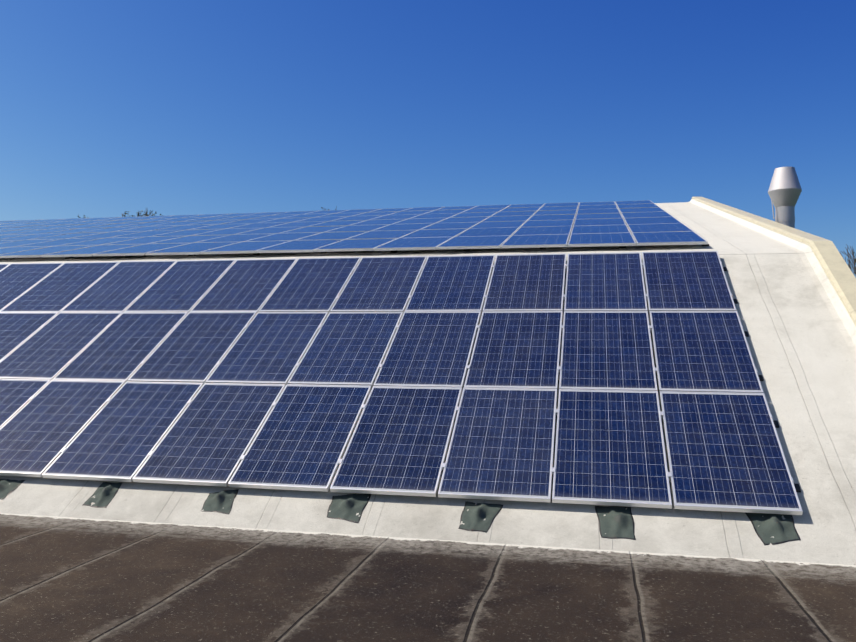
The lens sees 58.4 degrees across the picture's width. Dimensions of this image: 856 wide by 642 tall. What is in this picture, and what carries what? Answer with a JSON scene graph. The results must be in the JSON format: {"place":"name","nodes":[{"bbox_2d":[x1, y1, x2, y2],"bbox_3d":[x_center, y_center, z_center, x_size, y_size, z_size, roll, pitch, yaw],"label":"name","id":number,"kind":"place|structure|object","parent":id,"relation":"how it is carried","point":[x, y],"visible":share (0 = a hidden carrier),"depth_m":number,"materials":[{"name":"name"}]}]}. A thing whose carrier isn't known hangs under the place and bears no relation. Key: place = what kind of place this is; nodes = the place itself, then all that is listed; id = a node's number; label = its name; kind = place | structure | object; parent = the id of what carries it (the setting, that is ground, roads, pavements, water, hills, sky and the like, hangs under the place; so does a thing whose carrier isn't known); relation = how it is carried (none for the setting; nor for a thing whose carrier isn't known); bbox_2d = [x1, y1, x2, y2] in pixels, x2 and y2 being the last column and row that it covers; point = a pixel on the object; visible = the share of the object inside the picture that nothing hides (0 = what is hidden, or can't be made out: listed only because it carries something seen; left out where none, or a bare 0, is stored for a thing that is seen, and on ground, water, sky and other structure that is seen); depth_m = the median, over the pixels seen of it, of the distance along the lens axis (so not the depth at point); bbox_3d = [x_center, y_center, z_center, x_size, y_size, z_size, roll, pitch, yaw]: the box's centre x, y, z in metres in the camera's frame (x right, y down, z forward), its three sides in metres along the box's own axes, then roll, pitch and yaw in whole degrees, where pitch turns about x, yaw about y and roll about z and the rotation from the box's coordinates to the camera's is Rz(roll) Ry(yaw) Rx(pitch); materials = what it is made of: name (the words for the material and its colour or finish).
{"place":"outdoors","nodes":[
{"label":"outdoors","id":0,"kind":"place"},
{"bbox_2d":[0,0,855,277],"label":"sky","id":1,"kind":"structure","parent":0,"point":[109,108],"materials":[{"name":"blue"}]},
{"label":"ground","id":2,"kind":"structure","parent":0,"visible":0},
{"bbox_2d":[78,210,162,217],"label":"tree","id":3,"kind":"object","parent":2,"relation":"on","point":[145,214],"depth_m":51.37,"materials":[{"name":"green plant"}]},
{"bbox_2d":[840,244,855,275],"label":"tree","id":4,"kind":"object","parent":2,"relation":"on","point":[852,263],"visible":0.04,"depth_m":26.80,"materials":[{"name":"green plant"}]},
{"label":"building walls","id":5,"kind":"object","parent":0,"visible":0},
{"bbox_2d":[0,513,855,641],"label":"flat roof","id":6,"kind":"object","parent":5,"relation":"on","point":[67,579],"depth_m":5.15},
{"bbox_2d":[0,202,855,564],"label":"roof slopes","id":7,"kind":"structure","parent":5,"relation":"on","point":[804,358],"depth_m":7.17,"materials":[{"name":"white concrete"}]},
{"bbox_2d":[0,247,691,261],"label":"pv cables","id":8,"kind":"object","parent":7,"relation":"on","point":[378,254],"visible":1,"depth_m":12.14,"materials":[{"name":"black plastic"}]},
{"bbox_2d":[0,200,708,259],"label":"solar array","id":9,"kind":"object","parent":7,"relation":"on","point":[611,223],"visible":1,"depth_m":15.87,"materials":[{"name":"glass"},{"name":"silicon"},{"name":"aluminium"}]},
{"bbox_2d":[0,478,800,544],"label":"roof mount flashings","id":10,"kind":"object","parent":7,"relation":"on","point":[616,522],"visible":0.98,"depth_m":6.66,"materials":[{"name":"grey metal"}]},
{"bbox_2d":[0,251,802,514],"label":"solar array","id":11,"kind":"object","parent":7,"relation":"on","point":[254,373],"visible":1,"depth_m":8.56,"materials":[{"name":"glass"}]},
{"bbox_2d":[688,199,855,359],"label":"parapet","id":12,"kind":"structure","parent":7,"relation":"on","point":[844,322],"depth_m":9.83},
{"bbox_2d":[692,197,855,324],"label":"parapet capping","id":13,"kind":"object","parent":12,"relation":"on","point":[837,270],"visible":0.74,"depth_m":9.95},
{"bbox_2d":[768,167,801,227],"bbox_3d":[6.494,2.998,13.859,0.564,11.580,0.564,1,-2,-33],"label":"chimney flue","id":14,"kind":"object","parent":7,"relation":"on","point":[784,191],"visible":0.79,"depth_m":13.85,"materials":[{"name":"silver metal"}]}
]}

